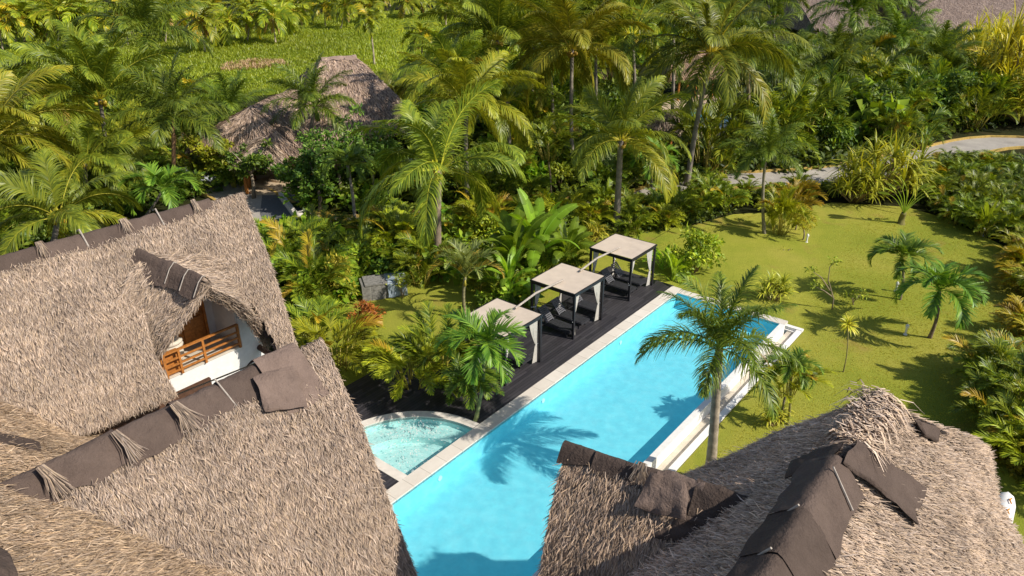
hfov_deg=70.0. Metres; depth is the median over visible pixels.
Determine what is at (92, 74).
coconut palm
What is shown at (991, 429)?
hedge plant
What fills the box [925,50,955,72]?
jungle plant
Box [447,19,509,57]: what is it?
jungle plant
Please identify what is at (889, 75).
jungle plant
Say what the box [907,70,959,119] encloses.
jungle plant
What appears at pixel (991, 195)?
hedge plant
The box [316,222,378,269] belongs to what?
hedge plant
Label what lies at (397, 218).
hedge plant
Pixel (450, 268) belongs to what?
garden plant
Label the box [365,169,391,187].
garden plant
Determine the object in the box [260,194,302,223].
path
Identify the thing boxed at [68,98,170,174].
coconut palm
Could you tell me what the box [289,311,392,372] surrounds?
areca palm
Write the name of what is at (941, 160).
hedge plant
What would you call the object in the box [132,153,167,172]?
jungle plant
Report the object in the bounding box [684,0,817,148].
royal palm
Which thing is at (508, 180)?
garden plant
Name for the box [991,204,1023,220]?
hedge plant
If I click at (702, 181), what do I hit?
hedge plant
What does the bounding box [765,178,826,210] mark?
areca palm
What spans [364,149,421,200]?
garden plant
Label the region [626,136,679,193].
slender palm
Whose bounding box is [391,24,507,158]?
coconut palm
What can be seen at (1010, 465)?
ground cover
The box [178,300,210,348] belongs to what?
balcony door
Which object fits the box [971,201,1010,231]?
paddle plant
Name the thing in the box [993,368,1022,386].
hedge plant
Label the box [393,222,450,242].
hedge plant
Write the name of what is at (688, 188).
hedge plant
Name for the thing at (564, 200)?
hedge plant
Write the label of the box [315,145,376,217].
slender palm
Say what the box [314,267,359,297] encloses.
hedge plant
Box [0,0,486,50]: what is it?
plantation soil
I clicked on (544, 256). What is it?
garden plant
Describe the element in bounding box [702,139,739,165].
shrub
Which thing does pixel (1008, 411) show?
hedge plant
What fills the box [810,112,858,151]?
jungle plant
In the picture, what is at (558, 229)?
garden plant
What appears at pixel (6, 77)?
coconut palm
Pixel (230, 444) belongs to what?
thatched villa
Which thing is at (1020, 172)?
hedge plant
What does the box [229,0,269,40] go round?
young coconut palm
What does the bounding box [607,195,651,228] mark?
hedge plant
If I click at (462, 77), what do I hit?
coconut palm
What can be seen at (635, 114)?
coconut palm
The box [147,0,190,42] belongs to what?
young coconut palm
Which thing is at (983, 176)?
hedge plant
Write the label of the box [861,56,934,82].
jungle plant
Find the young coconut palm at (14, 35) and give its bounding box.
[0,1,24,50]
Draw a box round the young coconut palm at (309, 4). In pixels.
[293,0,322,20]
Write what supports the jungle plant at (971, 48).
on the ground at (1010, 128)
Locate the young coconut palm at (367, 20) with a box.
[350,2,388,64]
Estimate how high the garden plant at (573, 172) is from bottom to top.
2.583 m
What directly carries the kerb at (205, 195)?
on the ground at (1010, 128)
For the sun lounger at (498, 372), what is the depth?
30.19 m
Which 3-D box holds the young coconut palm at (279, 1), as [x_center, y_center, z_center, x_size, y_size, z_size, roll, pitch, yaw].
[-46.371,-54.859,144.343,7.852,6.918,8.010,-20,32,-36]
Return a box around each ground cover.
[0,103,260,248]
[280,187,736,307]
[291,66,1023,218]
[908,170,1023,241]
[979,240,1023,483]
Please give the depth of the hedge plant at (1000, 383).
27.33 m
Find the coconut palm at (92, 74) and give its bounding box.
[1,19,189,151]
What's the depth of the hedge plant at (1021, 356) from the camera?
28.81 m
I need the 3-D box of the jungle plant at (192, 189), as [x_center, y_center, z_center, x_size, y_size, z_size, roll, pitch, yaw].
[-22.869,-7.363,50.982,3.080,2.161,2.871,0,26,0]
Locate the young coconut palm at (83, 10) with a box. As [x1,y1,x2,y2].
[61,1,110,42]
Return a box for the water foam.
[367,419,460,471]
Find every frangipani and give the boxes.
[791,204,808,229]
[792,211,816,239]
[804,256,841,308]
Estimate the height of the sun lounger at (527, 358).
0.958 m
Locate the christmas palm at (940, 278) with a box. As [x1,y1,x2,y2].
[889,257,991,338]
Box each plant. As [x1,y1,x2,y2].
[0,83,40,133]
[0,189,38,223]
[0,210,32,250]
[0,216,21,243]
[1,157,23,175]
[3,138,31,162]
[7,131,74,168]
[10,193,70,226]
[19,67,114,125]
[22,156,103,202]
[26,104,77,132]
[30,213,72,240]
[38,119,83,148]
[51,141,104,185]
[62,175,129,202]
[65,84,158,128]
[76,61,160,108]
[77,68,155,115]
[88,144,162,197]
[92,121,140,140]
[111,119,170,156]
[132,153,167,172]
[137,138,159,154]
[144,146,194,167]
[145,72,245,104]
[145,96,233,141]
[148,89,218,125]
[149,127,205,157]
[157,88,241,123]
[161,148,210,171]
[162,71,195,88]
[164,129,186,151]
[167,169,206,197]
[203,155,266,187]
[253,215,292,229]
[255,220,276,231]
[258,225,299,246]
[259,214,330,252]
[260,223,274,239]
[261,234,325,285]
[266,234,302,253]
[267,228,326,258]
[268,240,304,296]
[269,214,285,227]
[270,216,320,245]
[270,252,349,300]
[270,256,289,290]
[273,252,298,301]
[276,228,357,290]
[277,243,358,311]
[278,187,324,210]
[278,232,354,293]
[279,210,300,228]
[279,217,295,229]
[285,208,339,243]
[292,204,347,226]
[294,218,348,249]
[295,212,332,226]
[311,233,370,266]
[312,270,361,303]
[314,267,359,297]
[316,167,371,210]
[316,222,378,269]
[317,170,369,211]
[320,215,356,229]
[321,234,365,256]
[327,224,355,241]
[334,197,399,236]
[338,251,365,290]
[340,239,376,275]
[344,212,399,245]
[348,178,391,207]
[354,213,391,235]
[357,240,395,274]
[359,204,424,250]
[362,197,420,228]
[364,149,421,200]
[364,159,418,197]
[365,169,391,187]
[368,235,429,267]
[368,238,396,270]
[368,256,416,276]
[384,210,442,247]
[386,245,458,287]
[390,240,423,277]
[391,140,420,170]
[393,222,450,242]
[394,231,468,287]
[397,51,458,86]
[397,168,460,212]
[401,87,434,112]
[401,174,451,202]
[404,91,485,155]
[414,202,462,216]
[418,159,454,175]
[421,245,462,285]
[424,57,484,88]
[428,229,454,251]
[430,208,451,230]
[433,211,482,238]
[441,156,505,201]
[441,201,482,229]
[441,222,473,250]
[442,27,482,60]
[444,170,471,202]
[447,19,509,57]
[447,130,486,155]
[449,148,481,187]
[451,191,514,237]
[454,187,499,206]
[458,141,488,153]
[458,214,488,245]
[459,268,493,292]
[462,92,521,133]
[468,150,509,185]
[468,215,499,246]
[469,151,525,196]
[469,260,492,277]
[470,137,534,156]
[472,196,513,221]
[473,113,541,143]
[474,104,521,141]
[474,237,526,273]
[474,289,499,306]
[475,34,520,61]
[475,255,494,268]
[477,132,499,151]
[477,244,536,293]
[477,267,535,303]
[478,202,566,273]
[485,144,538,193]
[485,188,579,276]
[486,203,515,215]
[486,244,528,260]
[490,160,556,201]
[494,293,517,303]
[497,198,516,211]
[497,277,543,306]
[500,40,535,76]
[501,193,566,226]
[506,63,537,90]
[508,81,580,125]
[511,268,540,295]
[516,117,562,141]
[516,146,541,169]
[518,249,534,271]
[520,262,548,289]
[522,160,548,192]
[523,232,574,268]
[523,255,552,276]
[524,244,572,272]
[527,145,555,162]
[529,185,592,226]
[531,189,562,202]
[534,72,577,96]
[535,42,612,77]
[538,160,577,195]
[540,94,581,123]
[543,142,586,167]
[546,125,597,163]
[546,202,584,229]
[546,219,568,241]
[546,236,589,266]
[547,216,601,264]
[552,140,598,163]
[556,227,591,254]
[557,92,588,121]
[559,193,595,221]
[560,183,598,205]
[561,121,621,159]
[563,113,605,131]
[570,154,603,183]
[571,150,649,193]
[574,199,616,226]
[578,123,614,142]
[579,202,611,223]
[580,162,615,194]
[580,178,622,202]
[582,141,635,168]
[583,219,610,241]
[584,90,645,117]
[585,84,619,104]
[587,30,638,81]
[588,198,612,221]
[592,192,623,211]
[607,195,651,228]
[608,98,624,117]
[608,138,642,167]
[609,195,632,213]
[611,189,654,210]
[613,202,657,239]
[614,103,673,140]
[614,127,661,145]
[616,153,679,187]
[627,204,666,222]
[629,25,669,57]
[630,46,646,65]
[633,128,680,163]
[635,201,668,226]
[638,188,671,209]
[642,245,679,271]
[646,183,670,200]
[646,202,684,230]
[650,247,697,282]
[660,33,699,55]
[661,186,702,221]
[663,86,770,174]
[665,204,686,226]
[667,16,698,38]
[670,187,701,204]
[677,10,706,42]
[677,200,704,216]
[681,167,720,186]
[681,180,699,194]
[686,188,722,209]
[690,173,733,204]
[692,185,707,202]
[694,172,730,196]
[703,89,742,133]
[703,181,753,210]
[717,85,811,143]
[720,66,828,164]
[737,58,811,94]
[750,52,810,97]
[752,81,829,99]
[753,123,802,154]
[774,75,854,87]
[777,81,851,142]
[781,33,830,47]
[781,69,855,131]
[799,52,845,74]
[806,55,872,124]
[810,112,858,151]
[811,64,846,82]
[812,27,861,43]
[813,40,867,61]
[815,31,823,42]
[819,44,867,76]
[828,42,889,65]
[828,74,879,89]
[834,48,883,81]
[840,33,895,54]
[845,90,910,146]
[846,89,909,137]
[855,100,931,152]
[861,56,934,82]
[861,69,908,83]
[863,73,906,91]
[864,23,906,49]
[867,47,914,65]
[877,34,931,63]
[879,67,930,76]
[879,73,947,115]
[883,77,938,119]
[885,106,956,149]
[889,54,982,121]
[890,58,973,122]
[897,53,967,68]
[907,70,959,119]
[908,29,960,43]
[908,54,971,77]
[908,113,930,142]
[909,171,952,201]
[911,22,971,48]
[918,165,945,179]
[918,174,958,195]
[919,185,961,197]
[920,94,974,129]
[922,165,949,176]
[923,168,958,181]
[924,49,1000,76]
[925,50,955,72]
[927,152,958,164]
[928,156,967,174]
[928,184,966,210]
[929,195,980,219]
[933,152,979,174]
[937,197,975,227]
[939,333,1023,389]
[940,150,962,161]
[940,194,983,224]
[943,81,1021,130]
[947,157,984,176]
[947,179,995,197]
[948,373,1022,429]
[949,174,979,193]
[949,180,991,197]
[950,168,965,179]
[950,184,993,201]
[950,199,995,226]
[952,146,978,161]
[953,151,990,160]
[954,154,993,163]
[954,368,1023,422]
[956,355,1023,405]
[958,158,1000,171]
[958,206,1013,237]
[959,192,989,205]
[960,60,1023,108]
[960,168,1004,190]
[961,328,1023,377]
[964,169,1015,186]
[965,148,1002,162]
[966,86,1000,124]
[967,46,1011,57]
[968,152,1005,168]
[968,163,1007,177]
[970,66,1023,123]
[970,187,1013,206]
[971,163,997,170]
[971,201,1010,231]
[972,406,1023,465]
[974,352,1023,383]
[977,206,1023,237]
[978,386,1023,441]
[978,409,1023,455]
[979,149,1013,167]
[979,372,1023,410]
[980,294,1023,337]
[982,179,1022,195]
[982,200,1023,233]
[983,330,1023,362]
[984,192,1023,206]
[984,234,1023,276]
[988,150,1020,165]
[988,182,1023,204]
[990,225,1023,245]
[990,259,1023,295]
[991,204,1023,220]
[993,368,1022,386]
[994,162,1023,176]
[994,243,1023,271]
[994,378,1023,441]
[997,166,1023,185]
[998,374,1023,417]
[999,232,1023,266]
[1000,259,1023,286]
[1002,159,1023,175]
[1003,414,1023,459]
[1004,200,1023,219]
[1007,179,1023,190]
[1008,224,1023,239]
[1009,311,1023,331]
[1009,317,1023,346]
[1011,195,1023,206]
[1013,153,1023,162]
[1017,439,1023,450]
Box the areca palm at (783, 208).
[754,185,819,235]
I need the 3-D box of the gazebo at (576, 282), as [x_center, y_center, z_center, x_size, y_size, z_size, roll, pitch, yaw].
[2.579,0.562,34.169,2.510,2.308,2.514,19,32,34]
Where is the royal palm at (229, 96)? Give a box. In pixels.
[191,67,275,133]
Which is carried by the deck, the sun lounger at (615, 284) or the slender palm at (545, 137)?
the sun lounger at (615, 284)
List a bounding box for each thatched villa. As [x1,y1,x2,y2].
[0,191,418,575]
[535,379,1023,575]
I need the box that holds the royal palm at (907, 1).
[872,0,920,24]
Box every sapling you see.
[386,274,414,298]
[841,288,868,304]
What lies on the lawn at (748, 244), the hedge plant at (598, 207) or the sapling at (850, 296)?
the sapling at (850, 296)
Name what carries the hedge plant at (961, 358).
on the lawn at (748, 244)
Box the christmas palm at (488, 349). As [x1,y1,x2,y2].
[433,305,526,427]
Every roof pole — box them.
[515,279,563,308]
[579,247,620,271]
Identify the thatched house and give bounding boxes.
[184,86,332,179]
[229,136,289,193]
[285,55,410,143]
[637,111,684,144]
[651,50,721,99]
[753,0,882,33]
[869,0,1023,32]
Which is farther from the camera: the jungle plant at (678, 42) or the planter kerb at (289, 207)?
the jungle plant at (678, 42)
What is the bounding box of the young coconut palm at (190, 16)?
[174,0,211,32]
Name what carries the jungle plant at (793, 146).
on the ground at (1010, 128)
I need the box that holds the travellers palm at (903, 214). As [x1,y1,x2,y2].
[879,177,939,224]
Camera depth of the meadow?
119.90 m
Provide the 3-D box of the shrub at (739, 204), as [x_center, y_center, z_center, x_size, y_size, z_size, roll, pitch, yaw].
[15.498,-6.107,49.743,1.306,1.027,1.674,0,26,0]
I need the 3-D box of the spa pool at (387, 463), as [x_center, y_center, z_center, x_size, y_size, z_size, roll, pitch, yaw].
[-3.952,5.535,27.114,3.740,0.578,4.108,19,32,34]
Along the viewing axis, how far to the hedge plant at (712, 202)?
48.31 m
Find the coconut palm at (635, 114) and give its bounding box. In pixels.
[537,75,693,231]
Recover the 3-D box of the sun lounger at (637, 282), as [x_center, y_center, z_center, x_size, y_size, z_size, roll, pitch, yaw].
[6.001,-0.674,38.289,2.020,0.958,0.690,19,32,34]
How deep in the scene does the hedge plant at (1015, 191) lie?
48.83 m
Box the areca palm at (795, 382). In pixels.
[747,349,836,422]
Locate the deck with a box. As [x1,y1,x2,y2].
[344,266,673,489]
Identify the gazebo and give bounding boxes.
[458,298,542,385]
[530,262,605,339]
[589,233,656,300]
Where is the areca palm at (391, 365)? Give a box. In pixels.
[354,324,457,400]
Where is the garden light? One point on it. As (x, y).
(906, 329)
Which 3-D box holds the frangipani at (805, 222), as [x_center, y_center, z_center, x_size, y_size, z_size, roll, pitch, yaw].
[17.895,-3.669,44.663,1.392,2.021,1.333,0,26,0]
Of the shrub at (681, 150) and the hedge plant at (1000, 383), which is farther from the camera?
the shrub at (681, 150)
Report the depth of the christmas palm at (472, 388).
26.55 m
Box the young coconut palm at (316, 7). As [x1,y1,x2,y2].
[300,0,342,25]
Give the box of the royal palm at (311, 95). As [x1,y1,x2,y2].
[260,50,360,140]
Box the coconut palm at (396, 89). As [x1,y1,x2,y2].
[371,68,430,98]
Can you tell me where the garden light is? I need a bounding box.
[903,324,908,335]
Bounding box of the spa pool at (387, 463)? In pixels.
[361,411,478,481]
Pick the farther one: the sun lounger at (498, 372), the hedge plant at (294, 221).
the hedge plant at (294, 221)
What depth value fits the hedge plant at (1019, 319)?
32.36 m
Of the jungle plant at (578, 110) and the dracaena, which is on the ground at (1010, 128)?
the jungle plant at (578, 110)
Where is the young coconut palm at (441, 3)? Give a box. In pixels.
[426,0,464,25]
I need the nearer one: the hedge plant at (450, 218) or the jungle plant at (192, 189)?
the hedge plant at (450, 218)
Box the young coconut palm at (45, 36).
[11,0,68,44]
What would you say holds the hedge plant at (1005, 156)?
on the ground at (1010, 128)
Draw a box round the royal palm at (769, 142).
[717,107,815,233]
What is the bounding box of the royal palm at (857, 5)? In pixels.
[806,0,910,40]
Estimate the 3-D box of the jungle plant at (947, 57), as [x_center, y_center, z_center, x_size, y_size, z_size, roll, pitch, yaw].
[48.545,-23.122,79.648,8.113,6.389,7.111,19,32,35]
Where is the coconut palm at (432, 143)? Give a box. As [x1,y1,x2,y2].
[348,78,526,247]
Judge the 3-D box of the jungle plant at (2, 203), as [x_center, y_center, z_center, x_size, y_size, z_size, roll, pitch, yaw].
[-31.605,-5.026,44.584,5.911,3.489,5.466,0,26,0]
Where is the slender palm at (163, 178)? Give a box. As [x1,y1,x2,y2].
[117,161,202,215]
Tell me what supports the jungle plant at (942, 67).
on the ground at (1010, 128)
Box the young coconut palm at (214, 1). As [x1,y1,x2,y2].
[199,0,233,31]
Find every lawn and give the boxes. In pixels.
[295,224,672,385]
[615,224,710,296]
[659,203,1023,543]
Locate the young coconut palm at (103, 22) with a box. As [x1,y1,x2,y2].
[97,0,142,44]
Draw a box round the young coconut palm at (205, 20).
[175,0,227,50]
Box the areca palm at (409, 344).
[384,300,480,375]
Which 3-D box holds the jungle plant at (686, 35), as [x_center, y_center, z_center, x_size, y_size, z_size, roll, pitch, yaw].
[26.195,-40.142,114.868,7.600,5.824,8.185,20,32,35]
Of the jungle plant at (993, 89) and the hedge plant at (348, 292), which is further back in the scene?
the jungle plant at (993, 89)
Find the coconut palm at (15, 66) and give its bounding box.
[0,59,68,169]
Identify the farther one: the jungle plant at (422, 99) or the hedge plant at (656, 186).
the jungle plant at (422, 99)
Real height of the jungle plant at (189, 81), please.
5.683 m
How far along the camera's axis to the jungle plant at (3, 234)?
40.37 m
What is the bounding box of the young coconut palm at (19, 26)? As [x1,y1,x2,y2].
[4,0,43,41]
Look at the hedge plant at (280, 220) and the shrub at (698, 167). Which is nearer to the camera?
the hedge plant at (280, 220)
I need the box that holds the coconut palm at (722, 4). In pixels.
[597,0,743,111]
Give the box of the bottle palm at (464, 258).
[427,239,504,314]
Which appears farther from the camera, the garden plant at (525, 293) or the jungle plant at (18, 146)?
the jungle plant at (18, 146)
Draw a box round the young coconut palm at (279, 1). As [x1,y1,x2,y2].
[260,0,299,25]
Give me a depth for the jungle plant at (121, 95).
67.64 m
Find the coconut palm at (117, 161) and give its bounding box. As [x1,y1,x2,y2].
[11,110,156,211]
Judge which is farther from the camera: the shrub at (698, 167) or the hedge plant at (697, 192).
the shrub at (698, 167)
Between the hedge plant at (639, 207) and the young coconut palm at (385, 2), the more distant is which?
the young coconut palm at (385, 2)
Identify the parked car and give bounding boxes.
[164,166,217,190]
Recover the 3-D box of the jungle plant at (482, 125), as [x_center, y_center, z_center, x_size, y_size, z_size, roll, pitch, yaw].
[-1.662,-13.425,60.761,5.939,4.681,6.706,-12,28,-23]
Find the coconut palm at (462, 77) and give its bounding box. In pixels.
[394,48,545,203]
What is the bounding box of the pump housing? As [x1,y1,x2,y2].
[359,271,407,300]
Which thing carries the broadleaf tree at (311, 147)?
on the ground at (1010, 128)
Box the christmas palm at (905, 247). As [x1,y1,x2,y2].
[866,228,943,299]
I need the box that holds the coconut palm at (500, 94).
[455,53,567,149]
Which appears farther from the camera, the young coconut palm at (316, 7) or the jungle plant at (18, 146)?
the young coconut palm at (316, 7)
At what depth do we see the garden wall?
20.92 m
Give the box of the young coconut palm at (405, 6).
[390,0,426,18]
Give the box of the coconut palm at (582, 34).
[502,0,653,158]
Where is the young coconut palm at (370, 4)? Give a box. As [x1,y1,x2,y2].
[352,0,387,23]
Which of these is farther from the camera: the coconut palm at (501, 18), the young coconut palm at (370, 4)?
the young coconut palm at (370, 4)
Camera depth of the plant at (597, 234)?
43.27 m
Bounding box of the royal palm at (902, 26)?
[860,0,948,55]
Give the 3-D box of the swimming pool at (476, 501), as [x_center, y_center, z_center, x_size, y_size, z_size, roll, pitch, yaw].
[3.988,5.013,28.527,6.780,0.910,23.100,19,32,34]
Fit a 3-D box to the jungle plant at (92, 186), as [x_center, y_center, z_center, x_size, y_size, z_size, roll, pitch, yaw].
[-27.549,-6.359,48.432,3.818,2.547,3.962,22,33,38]
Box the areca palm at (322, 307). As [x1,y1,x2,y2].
[284,295,354,344]
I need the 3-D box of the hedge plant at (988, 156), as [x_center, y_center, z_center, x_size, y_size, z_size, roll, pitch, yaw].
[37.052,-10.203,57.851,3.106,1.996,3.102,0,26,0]
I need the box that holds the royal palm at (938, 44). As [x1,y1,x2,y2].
[897,16,993,67]
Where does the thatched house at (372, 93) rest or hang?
on the ground at (1010, 128)
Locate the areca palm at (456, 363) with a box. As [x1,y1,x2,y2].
[433,350,504,405]
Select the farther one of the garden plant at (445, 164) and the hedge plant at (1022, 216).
the garden plant at (445, 164)
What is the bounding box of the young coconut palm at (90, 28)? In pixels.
[52,2,106,48]
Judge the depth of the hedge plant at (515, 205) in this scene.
45.17 m
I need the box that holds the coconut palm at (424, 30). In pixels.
[395,12,441,56]
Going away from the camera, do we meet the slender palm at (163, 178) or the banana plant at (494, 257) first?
the banana plant at (494, 257)
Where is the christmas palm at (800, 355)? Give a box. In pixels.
[761,345,824,424]
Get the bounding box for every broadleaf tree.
[180,134,235,175]
[223,138,273,198]
[268,156,319,193]
[284,144,339,210]
[294,114,392,211]
[342,103,402,185]
[764,125,800,166]
[794,97,855,126]
[827,79,905,112]
[903,68,981,113]
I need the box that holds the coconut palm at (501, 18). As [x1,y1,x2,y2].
[416,0,563,124]
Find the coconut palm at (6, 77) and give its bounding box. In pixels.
[0,64,104,210]
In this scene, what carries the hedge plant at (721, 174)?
on the ground at (1010, 128)
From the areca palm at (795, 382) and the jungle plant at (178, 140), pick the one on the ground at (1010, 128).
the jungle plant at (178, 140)
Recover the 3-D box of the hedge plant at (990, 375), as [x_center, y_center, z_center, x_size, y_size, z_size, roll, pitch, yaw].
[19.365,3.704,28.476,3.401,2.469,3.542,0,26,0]
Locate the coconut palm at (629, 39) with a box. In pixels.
[559,0,699,137]
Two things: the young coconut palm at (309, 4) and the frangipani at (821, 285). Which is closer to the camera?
the frangipani at (821, 285)
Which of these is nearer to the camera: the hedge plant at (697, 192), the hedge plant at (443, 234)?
the hedge plant at (443, 234)
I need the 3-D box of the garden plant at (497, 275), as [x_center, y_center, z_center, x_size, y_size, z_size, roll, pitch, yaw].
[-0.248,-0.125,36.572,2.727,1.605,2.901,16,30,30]
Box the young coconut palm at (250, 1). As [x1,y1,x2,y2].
[232,0,267,25]
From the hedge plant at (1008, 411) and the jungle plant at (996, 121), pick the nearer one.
the hedge plant at (1008, 411)
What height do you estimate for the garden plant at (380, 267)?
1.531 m
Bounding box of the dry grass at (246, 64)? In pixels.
[221,57,288,70]
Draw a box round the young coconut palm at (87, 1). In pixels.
[66,0,101,14]
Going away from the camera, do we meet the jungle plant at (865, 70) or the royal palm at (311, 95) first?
the royal palm at (311, 95)
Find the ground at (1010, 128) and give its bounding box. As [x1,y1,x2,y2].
[0,0,1023,465]
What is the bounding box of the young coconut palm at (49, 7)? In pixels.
[28,0,86,48]
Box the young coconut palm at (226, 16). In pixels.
[210,2,254,46]
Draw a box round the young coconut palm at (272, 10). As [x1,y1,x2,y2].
[244,0,296,42]
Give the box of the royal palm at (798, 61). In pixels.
[746,28,835,94]
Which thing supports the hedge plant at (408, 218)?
on the ground at (1010, 128)
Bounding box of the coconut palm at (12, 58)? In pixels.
[0,39,92,141]
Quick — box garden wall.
[998,492,1015,522]
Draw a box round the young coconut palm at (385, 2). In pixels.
[383,0,391,10]
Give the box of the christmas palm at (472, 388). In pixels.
[440,357,500,417]
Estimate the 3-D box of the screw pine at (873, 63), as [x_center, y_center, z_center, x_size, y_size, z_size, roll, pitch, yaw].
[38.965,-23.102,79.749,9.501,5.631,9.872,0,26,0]
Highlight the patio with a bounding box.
[662,95,742,138]
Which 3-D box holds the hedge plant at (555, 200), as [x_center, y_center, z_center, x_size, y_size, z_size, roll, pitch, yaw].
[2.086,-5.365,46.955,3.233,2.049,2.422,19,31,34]
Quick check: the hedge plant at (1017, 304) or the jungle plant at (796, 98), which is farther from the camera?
the jungle plant at (796, 98)
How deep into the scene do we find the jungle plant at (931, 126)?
63.19 m
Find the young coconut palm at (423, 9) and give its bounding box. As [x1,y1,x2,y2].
[408,0,436,13]
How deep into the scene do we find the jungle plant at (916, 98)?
66.96 m
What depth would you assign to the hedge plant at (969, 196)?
48.66 m
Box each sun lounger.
[475,344,512,380]
[493,334,531,367]
[537,304,577,336]
[546,296,589,328]
[564,293,605,313]
[600,267,636,295]
[607,261,646,288]
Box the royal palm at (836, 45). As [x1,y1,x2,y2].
[801,13,884,84]
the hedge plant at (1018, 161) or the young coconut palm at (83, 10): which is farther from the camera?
the young coconut palm at (83, 10)
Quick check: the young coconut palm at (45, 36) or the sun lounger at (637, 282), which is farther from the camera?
the young coconut palm at (45, 36)
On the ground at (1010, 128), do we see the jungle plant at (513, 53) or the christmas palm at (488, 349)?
the jungle plant at (513, 53)
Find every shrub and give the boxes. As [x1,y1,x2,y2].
[325,250,357,304]
[345,299,386,321]
[666,222,727,278]
[670,142,689,155]
[672,165,684,174]
[673,153,688,164]
[692,165,706,174]
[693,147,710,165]
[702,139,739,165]
[728,194,748,207]
[732,148,751,162]
[733,178,761,194]
[747,268,798,302]
[750,190,771,202]
[752,188,771,200]
[754,402,792,428]
[756,182,783,188]
[765,182,783,196]
[775,181,785,193]
[780,170,816,187]
[804,189,819,198]
[816,180,838,197]
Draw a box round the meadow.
[0,0,806,95]
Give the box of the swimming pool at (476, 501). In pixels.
[386,286,803,575]
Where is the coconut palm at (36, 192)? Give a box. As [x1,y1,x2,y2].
[0,148,143,254]
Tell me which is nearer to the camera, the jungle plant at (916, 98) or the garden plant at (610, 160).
the garden plant at (610, 160)
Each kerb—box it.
[178,135,1023,226]
[278,192,306,218]
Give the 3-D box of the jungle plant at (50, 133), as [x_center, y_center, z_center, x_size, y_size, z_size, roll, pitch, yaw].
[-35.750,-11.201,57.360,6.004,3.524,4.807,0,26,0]
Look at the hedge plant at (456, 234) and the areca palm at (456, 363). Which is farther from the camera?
the hedge plant at (456, 234)
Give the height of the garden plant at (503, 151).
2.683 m
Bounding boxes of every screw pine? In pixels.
[823,160,896,205]
[825,128,953,200]
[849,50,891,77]
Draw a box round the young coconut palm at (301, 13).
[273,0,313,34]
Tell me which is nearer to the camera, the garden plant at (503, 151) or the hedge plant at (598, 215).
the hedge plant at (598, 215)
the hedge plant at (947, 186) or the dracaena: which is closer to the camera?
the dracaena
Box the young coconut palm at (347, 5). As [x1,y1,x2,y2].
[325,0,364,27]
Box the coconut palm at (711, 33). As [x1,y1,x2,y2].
[624,0,812,185]
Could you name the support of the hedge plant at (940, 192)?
on the ground at (1010, 128)
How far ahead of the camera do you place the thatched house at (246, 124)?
52.49 m
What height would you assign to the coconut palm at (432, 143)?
10.254 m
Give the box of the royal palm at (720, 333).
[634,264,802,463]
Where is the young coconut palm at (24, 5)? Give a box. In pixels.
[0,0,43,43]
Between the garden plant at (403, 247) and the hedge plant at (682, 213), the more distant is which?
the hedge plant at (682, 213)
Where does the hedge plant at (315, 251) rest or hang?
on the ground at (1010, 128)
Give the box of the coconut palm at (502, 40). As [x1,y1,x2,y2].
[469,0,606,125]
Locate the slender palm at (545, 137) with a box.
[514,112,582,192]
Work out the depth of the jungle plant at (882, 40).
89.44 m
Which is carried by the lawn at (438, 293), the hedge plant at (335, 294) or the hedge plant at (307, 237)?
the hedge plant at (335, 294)
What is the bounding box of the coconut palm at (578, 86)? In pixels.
[494,1,606,124]
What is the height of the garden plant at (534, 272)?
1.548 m
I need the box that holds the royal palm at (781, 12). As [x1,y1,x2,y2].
[734,0,809,36]
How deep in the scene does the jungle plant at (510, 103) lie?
61.39 m
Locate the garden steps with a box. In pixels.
[241,175,291,194]
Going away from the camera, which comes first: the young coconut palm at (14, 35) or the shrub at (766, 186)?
the shrub at (766, 186)
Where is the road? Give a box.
[200,137,1023,220]
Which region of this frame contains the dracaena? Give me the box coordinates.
[837,314,858,371]
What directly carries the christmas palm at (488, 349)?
on the deck
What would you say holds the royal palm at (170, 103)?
on the ground at (1010, 128)
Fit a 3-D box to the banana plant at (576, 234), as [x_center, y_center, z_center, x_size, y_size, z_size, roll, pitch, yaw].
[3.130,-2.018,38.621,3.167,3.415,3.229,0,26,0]
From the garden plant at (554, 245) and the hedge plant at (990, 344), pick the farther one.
the garden plant at (554, 245)
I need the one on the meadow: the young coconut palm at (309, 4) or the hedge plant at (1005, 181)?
the young coconut palm at (309, 4)
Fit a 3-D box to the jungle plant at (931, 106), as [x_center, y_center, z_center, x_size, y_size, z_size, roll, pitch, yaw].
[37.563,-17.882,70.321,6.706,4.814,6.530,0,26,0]
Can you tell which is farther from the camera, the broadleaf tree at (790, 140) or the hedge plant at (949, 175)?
the broadleaf tree at (790, 140)
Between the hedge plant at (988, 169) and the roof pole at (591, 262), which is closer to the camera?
the roof pole at (591, 262)
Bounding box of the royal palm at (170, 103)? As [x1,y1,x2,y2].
[102,48,232,174]
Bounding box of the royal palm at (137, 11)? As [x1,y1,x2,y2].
[70,0,214,74]
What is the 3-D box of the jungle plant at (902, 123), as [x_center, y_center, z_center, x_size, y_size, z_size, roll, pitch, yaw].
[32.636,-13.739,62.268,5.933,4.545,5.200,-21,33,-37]
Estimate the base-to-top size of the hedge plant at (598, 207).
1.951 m
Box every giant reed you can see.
[955,4,1023,55]
[965,3,1023,110]
[994,58,1023,124]
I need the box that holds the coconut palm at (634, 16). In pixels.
[549,0,658,99]
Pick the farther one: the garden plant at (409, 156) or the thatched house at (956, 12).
the thatched house at (956, 12)
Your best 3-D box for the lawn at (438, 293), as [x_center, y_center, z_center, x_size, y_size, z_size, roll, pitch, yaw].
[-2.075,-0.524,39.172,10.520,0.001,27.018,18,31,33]

